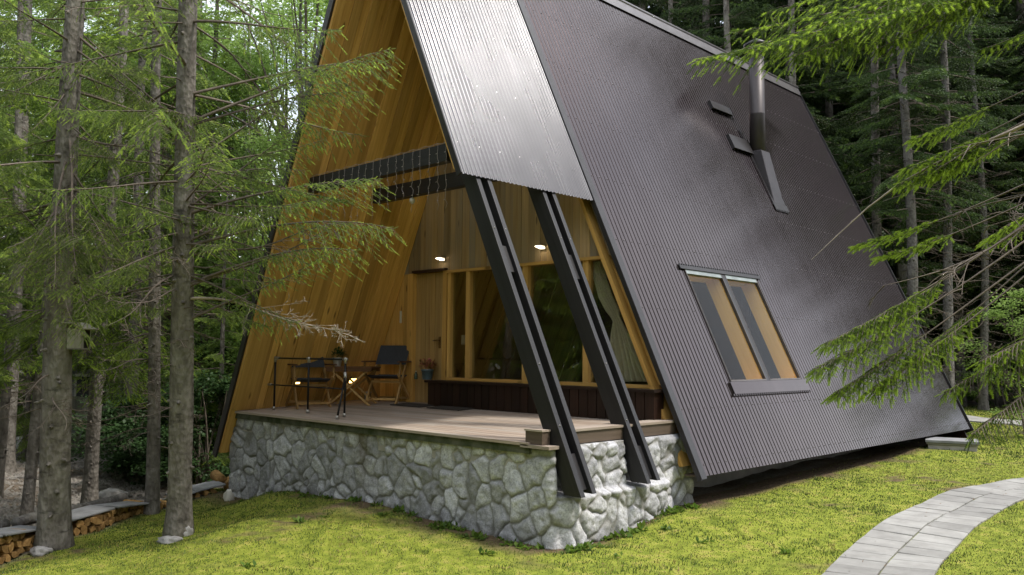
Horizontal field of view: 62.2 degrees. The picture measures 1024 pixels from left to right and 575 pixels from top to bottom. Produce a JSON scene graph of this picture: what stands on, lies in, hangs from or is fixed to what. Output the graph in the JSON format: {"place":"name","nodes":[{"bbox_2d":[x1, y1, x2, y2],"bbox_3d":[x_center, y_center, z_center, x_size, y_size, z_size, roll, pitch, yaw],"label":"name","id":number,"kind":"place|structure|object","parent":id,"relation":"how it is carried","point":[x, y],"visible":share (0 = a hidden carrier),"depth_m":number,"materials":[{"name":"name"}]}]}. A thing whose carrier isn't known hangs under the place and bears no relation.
{"place":"outdoors","nodes":[
{"label":"outdoors","id":0,"kind":"place"},
{"bbox_2d":[0,439,228,526],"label":"gravel","id":1,"kind":"structure","parent":0,"point":[104,475],"depth_m":15.61,"materials":[{"name":"gravel"}]},
{"bbox_2d":[0,0,801,256],"label":"sky","id":2,"kind":"structure","parent":0,"point":[209,5],"materials":[{"name":"white"}]},
{"bbox_2d":[0,370,1023,574],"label":"ground","id":3,"kind":"structure","parent":0,"point":[750,484],"depth_m":9.12,"materials":[{"name":"plant"}]},
{"bbox_2d":[0,519,10,527],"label":"log","id":4,"kind":"object","parent":3,"relation":"on","point":[4,523],"visible":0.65,"depth_m":10.28,"materials":[{"name":"grey wood"}]},
{"bbox_2d":[12,547,24,552],"bbox_3d":[-5.857,3.058,9.912,0.300,0.085,0.102,0,9,9],"label":"firewood","id":5,"kind":"object","parent":3,"relation":"on","point":[19,549],"visible":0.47,"depth_m":9.88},
{"bbox_2d":[17,537,31,546],"bbox_3d":[-5.835,2.996,10.001,0.300,0.093,0.133,0,-5,9],"label":"firewood","id":6,"kind":"object","parent":5,"relation":"on","point":[26,541],"visible":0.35,"depth_m":9.97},
{"bbox_2d":[0,30,45,393],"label":"spruce","id":7,"kind":"object","parent":3,"relation":"on","point":[2,275],"visible":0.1,"depth_m":20.54,"materials":[{"name":"green plant"}]},
{"bbox_2d":[0,191,80,462],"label":"spruce","id":8,"kind":"object","parent":3,"relation":"on","point":[24,419],"visible":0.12,"depth_m":18.73,"materials":[{"name":"grey plant"}]},
{"bbox_2d":[28,546,52,556],"bbox_3d":[-5.525,3.102,9.963,0.302,0.152,0.254,-4,-6,44],"label":"rock","id":9,"kind":"object","parent":3,"relation":"on","point":[35,551],"visible":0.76,"depth_m":9.87,"materials":[{"name":"stone"}]},
{"bbox_2d":[0,396,84,436],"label":"shrub","id":10,"kind":"object","parent":3,"relation":"on","point":[18,432],"visible":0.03,"depth_m":23.57,"materials":[{"name":"green plant"}]},
{"bbox_2d":[0,0,89,497],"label":"spruce","id":11,"kind":"object","parent":3,"relation":"on","point":[4,423],"visible":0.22,"depth_m":14.49,"materials":[{"name":"green plant"}]},
{"bbox_2d":[0,6,96,316],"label":"beech","id":12,"kind":"object","parent":3,"relation":"on","point":[31,114],"visible":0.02,"depth_m":29.98,"materials":[{"name":"plant"}]},
{"bbox_2d":[0,0,107,396],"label":"spruce","id":13,"kind":"object","parent":3,"relation":"on","point":[7,139],"visible":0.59,"depth_m":12.73,"materials":[{"name":"green plant"}]},
{"bbox_2d":[0,0,123,473],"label":"spruce","id":14,"kind":"object","parent":3,"relation":"on","point":[11,466],"visible":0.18,"depth_m":17.13,"materials":[{"name":"green plant"}]},
{"bbox_2d":[11,493,127,525],"bbox_3d":[-5.980,3.029,11.612,0.148,0.196,2.156,0,-5,10],"label":"log","id":15,"kind":"object","parent":3,"relation":"on","point":[28,519],"visible":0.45,"depth_m":11.58,"materials":[{"name":"grey wood"}]},
{"bbox_2d":[0,2,144,431],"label":"spruce","id":16,"kind":"object","parent":3,"relation":"on","point":[35,217],"visible":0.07,"depth_m":25.81,"materials":[{"name":"green plant"}]},
{"bbox_2d":[0,0,167,525],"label":"spruce","id":17,"kind":"object","parent":3,"relation":"on","point":[29,487],"visible":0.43,"depth_m":12.27,"materials":[{"name":"green plant"}]},
{"bbox_2d":[0,0,175,392],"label":"spruce","id":18,"kind":"object","parent":3,"relation":"on","point":[43,30],"visible":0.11,"depth_m":20.03,"materials":[{"name":"green plant"}]},
{"bbox_2d":[72,396,107,455],"bbox_3d":[-9.519,3.178,18.998,1.200,1.457,0.650,-4,-6,44],"label":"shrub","id":19,"kind":"object","parent":3,"relation":"on","point":[75,403],"visible":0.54,"depth_m":18.98,"materials":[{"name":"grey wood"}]},
{"bbox_2d":[0,0,200,403],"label":"beech","id":20,"kind":"object","parent":3,"relation":"on","point":[43,53],"visible":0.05,"depth_m":27.93,"materials":[{"name":"plant"}]},
{"bbox_2d":[95,521,105,529],"bbox_3d":[-5.508,3.123,11.144,0.300,0.092,0.090,1,-4,-3],"label":"firewood","id":21,"kind":"object","parent":3,"relation":"on","point":[102,525],"visible":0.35,"depth_m":11.13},
{"bbox_2d":[92,515,102,521],"bbox_3d":[-5.511,3.013,11.091,0.300,0.108,0.080,1,-4,-3],"label":"firewood","id":22,"kind":"object","parent":21,"relation":"on","point":[100,517],"visible":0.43,"depth_m":11.06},
{"bbox_2d":[36,505,114,520],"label":"slab","id":23,"kind":"structure","parent":22,"relation":"on","point":[84,512],"depth_m":11.15,"materials":[{"name":"stone"}]},
{"bbox_2d":[0,1,220,502],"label":"spruce","id":24,"kind":"object","parent":3,"relation":"on","point":[90,486],"visible":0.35,"depth_m":13.42,"materials":[{"name":"green plant"}]},
{"bbox_2d":[0,0,223,550],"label":"spruce","id":25,"kind":"object","parent":3,"relation":"on","point":[54,530],"visible":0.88,"depth_m":10.05,"materials":[{"name":"green plant"}]},
{"bbox_2d":[61,322,96,348],"bbox_3d":[-5.191,0.580,10.181,0.288,0.322,0.270,0,-5,8],"label":"birdhouse","id":26,"kind":"object","parent":25,"relation":"attached to","point":[83,343],"visible":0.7,"depth_m":10.11,"materials":[{"name":"grey wood"}]},
{"bbox_2d":[99,488,128,498],"bbox_3d":[-6.824,3.577,14.533,0.554,0.310,0.484,-4,-6,44],"label":"rock","id":27,"kind":"object","parent":3,"relation":"on","point":[107,492],"visible":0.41,"depth_m":14.39,"materials":[{"name":"stone"}]},
{"bbox_2d":[0,1,232,370],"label":"beech","id":28,"kind":"object","parent":3,"relation":"on","point":[50,127],"visible":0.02,"depth_m":27.84,"materials":[{"name":"plant"}]},
{"bbox_2d":[94,500,160,507],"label":"slab","id":29,"kind":"structure","parent":3,"relation":"on","point":[122,504],"depth_m":11.80,"materials":[{"name":"stone"}]},
{"bbox_2d":[72,8,194,442],"bbox_3d":[-10.955,-3.581,24.354,3.707,16.515,3.639,3,-5,-26],"label":"spruce","id":30,"kind":"object","parent":3,"relation":"on","point":[81,258],"visible":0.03,"depth_m":23.82,"materials":[{"name":"green plant"}]},
{"bbox_2d":[52,0,216,472],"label":"spruce","id":31,"kind":"object","parent":3,"relation":"on","point":[142,59],"visible":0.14,"depth_m":17.69,"materials":[{"name":"green plant"}]},
{"bbox_2d":[27,286,241,439],"bbox_3d":[-10.700,2.188,26.064,5.000,4.464,5.760,0,-5,12],"label":"tree","id":32,"kind":"object","parent":3,"relation":"on","point":[74,390],"visible":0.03,"depth_m":24.01,"materials":[{"name":"plant"}]},
{"bbox_2d":[74,373,109,407],"bbox_3d":[-11.853,2.910,23.954,1.100,0.950,0.075,0,-5,12],"label":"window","id":33,"kind":"structure","parent":32,"relation":"in","point":[79,381],"depth_m":23.99,"materials":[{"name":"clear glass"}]},
{"bbox_2d":[71,389,205,473],"bbox_3d":[-7.784,3.015,17.262,3.003,1.893,2.545,2,-5,-15],"label":"shrub","id":34,"kind":"object","parent":3,"relation":"on","point":[108,412],"visible":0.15,"depth_m":16.83,"materials":[{"name":"green plant"}]},
{"bbox_2d":[72,384,228,484],"bbox_3d":[-6.776,2.869,16.242,3.193,2.080,3.143,0,-4,5],"label":"shrub","id":35,"kind":"object","parent":3,"relation":"on","point":[124,458],"visible":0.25,"depth_m":15.88,"materials":[{"name":"green plant"}]},
{"bbox_2d":[3,0,303,344],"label":"beech","id":36,"kind":"object","parent":3,"relation":"on","point":[262,22],"visible":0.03,"depth_m":26.91,"materials":[{"name":"plant"}]},
{"bbox_2d":[54,0,259,514],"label":"spruce","id":37,"kind":"object","parent":3,"relation":"on","point":[152,481],"visible":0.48,"depth_m":12.26,"materials":[{"name":"green plant"}]},
{"bbox_2d":[90,0,243,448],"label":"spruce","id":38,"kind":"object","parent":3,"relation":"on","point":[219,104],"visible":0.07,"depth_m":20.12,"materials":[{"name":"green plant"}]},
{"bbox_2d":[156,536,182,543],"bbox_3d":[-3.955,2.930,9.824,0.302,0.128,0.286,-4,-6,44],"label":"rock","id":39,"kind":"object","parent":3,"relation":"on","point":[166,539],"visible":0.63,"depth_m":9.74,"materials":[{"name":"stone"}]},
{"bbox_2d":[108,369,231,488],"bbox_3d":[-5.574,2.687,15.591,2.517,2.368,3.342,-4,-6,44],"label":"shrub","id":40,"kind":"object","parent":3,"relation":"on","point":[222,391],"visible":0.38,"depth_m":15.31,"materials":[{"name":"green plant"}]},
{"bbox_2d":[137,338,238,462],"bbox_3d":[-6.413,2.546,18.476,3.301,2.941,2.818,0,-5,12],"label":"shrub","id":41,"kind":"object","parent":3,"relation":"on","point":[214,352],"visible":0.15,"depth_m":18.11,"materials":[{"name":"green plant"}]},
{"bbox_2d":[51,0,327,442],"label":"beech","id":42,"kind":"object","parent":3,"relation":"on","point":[252,71],"visible":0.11,"depth_m":20.66,"materials":[{"name":"plant"}]},
{"bbox_2d":[128,0,270,258],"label":"spruce","id":43,"kind":"object","parent":3,"relation":"on","point":[201,6],"visible":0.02,"depth_m":26.74,"materials":[{"name":"green plant"}]},
{"bbox_2d":[131,0,270,442],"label":"spruce","id":44,"kind":"object","parent":3,"relation":"on","point":[207,290],"visible":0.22,"depth_m":21.17,"materials":[{"name":"green plant"}]},
{"bbox_2d":[0,0,406,536],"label":"spruce","id":45,"kind":"object","parent":3,"relation":"on","point":[178,497],"visible":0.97,"depth_m":9.95,"materials":[{"name":"green plant"}]},
{"bbox_2d":[83,0,328,430],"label":"beech","id":46,"kind":"object","parent":3,"relation":"on","point":[316,17],"visible":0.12,"depth_m":19.86,"materials":[{"name":"plant"}]},
{"bbox_2d":[160,193,253,480],"bbox_3d":[-5.750,1.027,16.535,2.488,5.888,2.374,0,-5,8],"label":"spruce","id":47,"kind":"object","parent":3,"relation":"on","point":[221,365],"visible":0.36,"depth_m":16.44,"materials":[{"name":"green plant"}]},
{"bbox_2d":[94,0,323,252],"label":"beech","id":48,"kind":"object","parent":3,"relation":"on","point":[272,16],"visible":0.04,"depth_m":29.24,"materials":[{"name":"plant"}]},
{"bbox_2d":[143,124,292,470],"bbox_3d":[-5.021,0.180,18.025,5.697,7.633,5.111,-4,-6,44],"label":"beech","id":49,"kind":"object","parent":3,"relation":"on","point":[262,144],"visible":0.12,"depth_m":17.63,"materials":[{"name":"plant"}]},
{"bbox_2d":[210,470,228,489],"bbox_3d":[-4.643,3.083,13.592,0.397,0.284,0.512,2,-5,-16],"label":"firewood","id":50,"kind":"object","parent":3,"relation":"on","point":[217,475],"visible":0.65,"depth_m":13.53,"materials":[{"name":"wood"}]},
{"bbox_2d":[223,489,234,500],"bbox_3d":[-4.189,3.119,12.566,0.136,0.282,0.171,-4,-6,44],"label":"rock","id":51,"kind":"object","parent":3,"relation":"on","point":[228,494],"visible":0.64,"depth_m":12.52,"materials":[{"name":"white stone"}]},
{"bbox_2d":[213,0,272,332],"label":"spruce","id":52,"kind":"object","parent":3,"relation":"on","point":[239,106],"visible":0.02,"depth_m":29.67,"materials":[{"name":"green plant"}]},
{"bbox_2d":[195,0,324,356],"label":"beech","id":53,"kind":"object","parent":3,"relation":"on","point":[270,4],"visible":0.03,"depth_m":28.14,"materials":[{"name":"plant"}]},
{"bbox_2d":[3,447,1022,574],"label":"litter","id":54,"kind":"object","parent":3,"relation":"on","point":[582,550],"visible":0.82,"depth_m":9.22,"materials":[{"name":"plant"}]},
{"bbox_2d":[236,490,794,567],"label":"weeds","id":55,"kind":"object","parent":3,"relation":"on","point":[567,547],"visible":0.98,"depth_m":9.04,"materials":[{"name":"green plant"}]},
{"bbox_2d":[212,0,973,548],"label":"frame house","id":56,"kind":"structure","parent":3,"relation":"on","point":[704,220],"depth_m":12.35,"materials":[{"name":"grey metal"}]},
{"bbox_2d":[267,356,347,418],"bbox_3d":[-3.041,1.417,12.243,2.260,0.829,0.291,-4,-6,44],"label":"railing","id":57,"kind":"object","parent":56,"relation":"on","point":[309,359],"visible":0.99,"depth_m":12.29,"materials":[{"name":"black metal"}]},
{"bbox_2d":[285,357,336,409],"bbox_3d":[-3.178,1.420,13.325,0.670,0.950,0.625,3,-5,-30],"label":"folding chair","id":58,"kind":"object","parent":56,"relation":"on","point":[316,363],"visible":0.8,"depth_m":13.25,"materials":[{"name":"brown wood"}]},
{"bbox_2d":[325,366,380,405],"bbox_3d":[-2.531,1.563,13.511,0.760,0.606,0.532,0,-4,7],"label":"table","id":59,"kind":"object","parent":56,"relation":"on","point":[366,369],"visible":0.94,"depth_m":13.30,"materials":[{"name":"brown wood"}]},
{"bbox_2d":[332,346,346,365],"bbox_3d":[-2.835,1.110,13.781,0.308,0.333,0.325,-2,-5,26],"label":"potted plant","id":60,"kind":"object","parent":59,"relation":"on","point":[341,353],"visible":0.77,"depth_m":13.72,"materials":[{"name":"green plant"}]},
{"bbox_2d":[311,142,446,226],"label":"string lights","id":61,"kind":"object","parent":56,"relation":"hanging from","point":[388,180],"visible":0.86,"depth_m":10.83,"materials":[{"name":"black metal"}]},
{"bbox_2d":[361,345,411,404],"bbox_3d":[-1.995,1.409,13.719,0.670,0.950,0.625,-1,-5,16],"label":"folding chair","id":62,"kind":"object","parent":56,"relation":"on","point":[394,354],"visible":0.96,"depth_m":13.80,"materials":[{"name":"fabric"}]},
{"bbox_2d":[390,403,433,406],"bbox_3d":[-1.531,1.814,13.114,0.720,0.029,0.340,-4,-6,44],"label":"door mat","id":63,"kind":"object","parent":56,"relation":"on","point":[413,404],"depth_m":13.07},
{"bbox_2d":[418,358,435,379],"bbox_3d":[-1.328,1.276,13.392,0.315,0.349,0.318,1,-4,0],"label":"flower bucket","id":64,"kind":"object","parent":56,"relation":"on","point":[427,373],"visible":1,"depth_m":13.32,"materials":[{"name":"blue metal"}]},
{"bbox_2d":[415,272,442,402],"bbox_3d":[-1.322,0.817,13.608,0.716,2.100,0.110,-4,-6,44],"label":"door","id":65,"kind":"structure","parent":56,"relation":"in","point":[429,286],"depth_m":13.66,"materials":[{"name":"brown wood"}]},
{"bbox_2d":[426,406,473,410],"bbox_3d":[-0.896,1.769,12.470,0.720,0.029,0.340,-4,-6,44],"label":"door mat","id":66,"kind":"object","parent":56,"relation":"on","point":[450,408],"depth_m":12.41,"materials":[{"name":"fabric"}]},
{"bbox_2d":[593,261,646,381],"bbox_3d":[1.411,0.424,11.135,1.036,1.623,0.133,-4,-6,44],"label":"curtain","id":67,"kind":"object","parent":56,"relation":"hanging from","point":[627,359],"visible":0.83,"depth_m":11.12,"materials":[{"name":"fabric"}]},
{"bbox_2d":[684,269,766,381],"bbox_3d":[2.911,0.577,12.046,0.996,1.698,0.977,-4,-6,44],"label":"roof window","id":68,"kind":"structure","parent":56,"relation":"in","point":[750,365],"depth_m":12.34,"materials":[{"name":"beige glass"}]},
{"bbox_2d":[725,275,800,379],"bbox_3d":[3.653,0.642,12.799,0.996,1.698,0.957,-4,-6,44],"label":"roof window","id":69,"kind":"structure","parent":56,"relation":"in","point":[782,359],"depth_m":13.10,"materials":[{"name":"beige glass"}]},
{"bbox_2d":[626,0,686,25],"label":"spruce","id":70,"kind":"object","parent":3,"relation":"on","point":[661,3],"visible":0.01,"depth_m":27.75,"materials":[{"name":"green plant"}]},
{"bbox_2d":[645,0,696,27],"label":"spruce","id":71,"kind":"object","parent":3,"relation":"on","point":[655,11],"visible":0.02,"depth_m":33.29,"materials":[{"name":"green plant"}]},
{"bbox_2d":[628,0,722,45],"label":"spruce","id":72,"kind":"object","parent":3,"relation":"on","point":[669,15],"visible":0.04,"depth_m":25.85,"materials":[{"name":"green plant"}]},
{"bbox_2d":[637,0,731,48],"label":"spruce","id":73,"kind":"object","parent":3,"relation":"on","point":[699,16],"depth_m":30.32,"materials":[{"name":"green plant"}]},
{"bbox_2d":[655,0,760,39],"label":"spruce","id":74,"kind":"object","parent":3,"relation":"on","point":[717,25],"visible":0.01,"depth_m":33.30,"materials":[{"name":"green plant"}]},
{"bbox_2d":[661,0,765,70],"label":"spruce","id":75,"kind":"object","parent":3,"relation":"on","point":[705,17],"visible":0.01,"depth_m":27.97,"materials":[{"name":"green plant"}]},
{"bbox_2d":[669,0,775,72],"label":"spruce","id":76,"kind":"object","parent":3,"relation":"on","point":[726,26],"visible":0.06,"depth_m":24.32,"materials":[{"name":"green plant"}]},
{"bbox_2d":[682,0,785,62],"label":"spruce","id":77,"kind":"object","parent":3,"relation":"on","point":[717,16],"depth_m":31.28,"materials":[{"name":"green plant"}]},
{"bbox_2d":[709,0,847,164],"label":"spruce","id":78,"kind":"object","parent":3,"relation":"on","point":[736,46],"visible":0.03,"depth_m":28.21,"materials":[{"name":"green plant"}]},
{"bbox_2d":[714,0,866,214],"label":"spruce","id":79,"kind":"object","parent":3,"relation":"on","point":[770,40],"depth_m":31.03,"materials":[{"name":"green plant"}]},
{"bbox_2d":[721,0,906,298],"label":"spruce","id":80,"kind":"object","parent":3,"relation":"on","point":[817,94],"visible":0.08,"depth_m":24.55,"materials":[{"name":"green plant"}]},
{"bbox_2d":[762,0,883,170],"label":"spruce","id":81,"kind":"object","parent":3,"relation":"on","point":[792,80],"visible":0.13,"depth_m":22.72,"materials":[{"name":"green plant"}]},
{"bbox_2d":[686,0,1023,456],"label":"spruce","id":82,"kind":"object","parent":3,"relation":"on","point":[876,17],"visible":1,"depth_m":5.04,"materials":[{"name":"green plant"}]},
{"bbox_2d":[764,0,954,322],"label":"spruce","id":83,"kind":"object","parent":3,"relation":"on","point":[828,108],"visible":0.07,"depth_m":25.38,"materials":[{"name":"green plant"}]},
{"bbox_2d":[781,0,966,332],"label":"spruce","id":84,"kind":"object","parent":3,"relation":"on","point":[821,98],"visible":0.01,"depth_m":27.82,"materials":[{"name":"green plant"}]},
{"bbox_2d":[833,17,951,325],"bbox_3d":[12.234,-8.014,27.546,4.285,24.238,4.120,-3,-5,34],"label":"spruce","id":85,"kind":"object","parent":3,"relation":"on","point":[839,109],"visible":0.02,"depth_m":27.02,"materials":[{"name":"green plant"}]},
{"bbox_2d":[817,0,973,327],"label":"spruce","id":86,"kind":"object","parent":3,"relation":"on","point":[877,227],"visible":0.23,"depth_m":21.98,"materials":[{"name":"green plant"}]},
{"bbox_2d":[826,0,967,338],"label":"spruce","id":87,"kind":"object","parent":3,"relation":"on","point":[901,271],"visible":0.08,"depth_m":24.64,"materials":[{"name":"green plant"}]},
{"bbox_2d":[834,0,986,360],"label":"spruce","id":88,"kind":"object","parent":3,"relation":"on","point":[905,94],"visible":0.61,"depth_m":20.02,"materials":[{"name":"green plant"}]},
{"bbox_2d":[803,19,1023,405],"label":"spruce","id":89,"kind":"object","parent":3,"relation":"on","point":[935,335],"visible":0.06,"depth_m":26.36,"materials":[{"name":"green plant"}]},
{"bbox_2d":[838,36,1023,401],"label":"spruce","id":90,"kind":"object","parent":3,"relation":"on","point":[885,224],"depth_m":28.38,"materials":[{"name":"green plant"}]},
{"bbox_2d":[879,5,1023,391],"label":"spruce","id":91,"kind":"object","parent":3,"relation":"on","point":[948,302],"visible":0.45,"depth_m":20.70,"materials":[{"name":"green plant"}]},
{"bbox_2d":[925,437,978,451],"bbox_3d":[7.777,2.812,15.007,0.840,0.260,0.640,-2,-5,26],"label":"concrete slab","id":92,"kind":"object","parent":3,"relation":"on","point":[946,443],"visible":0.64,"depth_m":14.80,"materials":[{"name":"concrete"}]},
{"bbox_2d":[883,11,1023,402],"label":"spruce","id":93,"kind":"object","parent":3,"relation":"on","point":[958,367],"visible":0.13,"depth_m":26.05,"materials":[{"name":"green plant"}]},
{"bbox_2d":[915,0,1023,400],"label":"spruce","id":94,"kind":"object","parent":3,"relation":"on","point":[1008,194],"visible":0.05,"depth_m":27.69,"materials":[{"name":"green plant"}]},
{"bbox_2d":[918,0,1023,406],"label":"spruce","id":95,"kind":"object","parent":3,"relation":"on","point":[1018,66],"visible":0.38,"depth_m":25.25,"materials":[{"name":"green plant"}]},
{"bbox_2d":[918,0,1023,387],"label":"spruce","id":96,"kind":"object","parent":3,"relation":"on","point":[1017,77],"visible":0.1,"depth_m":26.89,"materials":[{"name":"green plant"}]},
{"bbox_2d":[920,2,1023,394],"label":"spruce","id":97,"kind":"object","parent":3,"relation":"on","point":[996,227],"visible":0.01,"depth_m":29.97,"materials":[{"name":"green plant"}]},
{"bbox_2d":[921,0,1023,410],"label":"spruce","id":98,"kind":"object","parent":3,"relation":"on","point":[983,402],"visible":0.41,"depth_m":23.08,"materials":[{"name":"green plant"}]},
{"bbox_2d":[954,288,1023,432],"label":"shrub","id":99,"kind":"object","parent":3,"relation":"on","point":[998,314],"visible":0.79,"depth_m":17.24,"materials":[{"name":"green plant"}]},
{"bbox_2d":[954,368,1023,407],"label":"fence","id":100,"kind":"object","parent":3,"relation":"on","point":[964,403],"visible":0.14,"depth_m":25.09,"materials":[{"name":"brown wood"}]},
{"bbox_2d":[955,346,1023,408],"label":"shrub","id":101,"kind":"object","parent":3,"relation":"on","point":[1010,394],"visible":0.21,"depth_m":24.05,"materials":[{"name":"green plant"}]},
{"bbox_2d":[992,1,1023,364],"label":"spruce","id":102,"kind":"object","parent":3,"relation":"on","point":[1020,155],"visible":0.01,"depth_m":29.01,"materials":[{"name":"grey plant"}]},
{"bbox_2d":[822,478,1023,574],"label":"path","id":103,"kind":"structure","parent":0,"point":[930,546],"depth_m":8.83,"materials":[{"name":"stone"}]},
{"bbox_2d":[967,415,1021,425],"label":"path","id":104,"kind":"structure","parent":0,"point":[976,419],"depth_m":20.01,"materials":[{"name":"stone"}]},
{"bbox_3d":[-4.995,3.191,13.037,0.300,0.080,0.113,-5,27,49],"label":"firewood","id":105,"kind":"object","parent":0,"visible":0},
{"bbox_2d":[165,482,216,495],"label":"slab","id":106,"kind":"structure","parent":105,"relation":"on","point":[207,485],"depth_m":13.14,"materials":[{"name":"stone"}]},
{"bbox_2d":[192,480,225,490],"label":"slab","id":107,"kind":"structure","parent":106,"relation":"on","point":[214,482],"depth_m":13.20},
{"bbox_3d":[-5.803,3.077,10.255,0.300,0.098,0.105,0,17,6],"label":"firewood","id":108,"kind":"object","parent":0,"visible":0},
{"bbox_3d":[-5.797,2.969,10.290,0.300,0.102,0.085,0,-48,6],"label":"firewood","id":109,"kind":"object","parent":108,"relation":"on","visible":0},
{"bbox_2d":[0,525,35,535],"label":"slab","id":110,"kind":"structure","parent":109,"relation":"on","point":[9,531],"depth_m":9.91,"materials":[{"name":"stone"}]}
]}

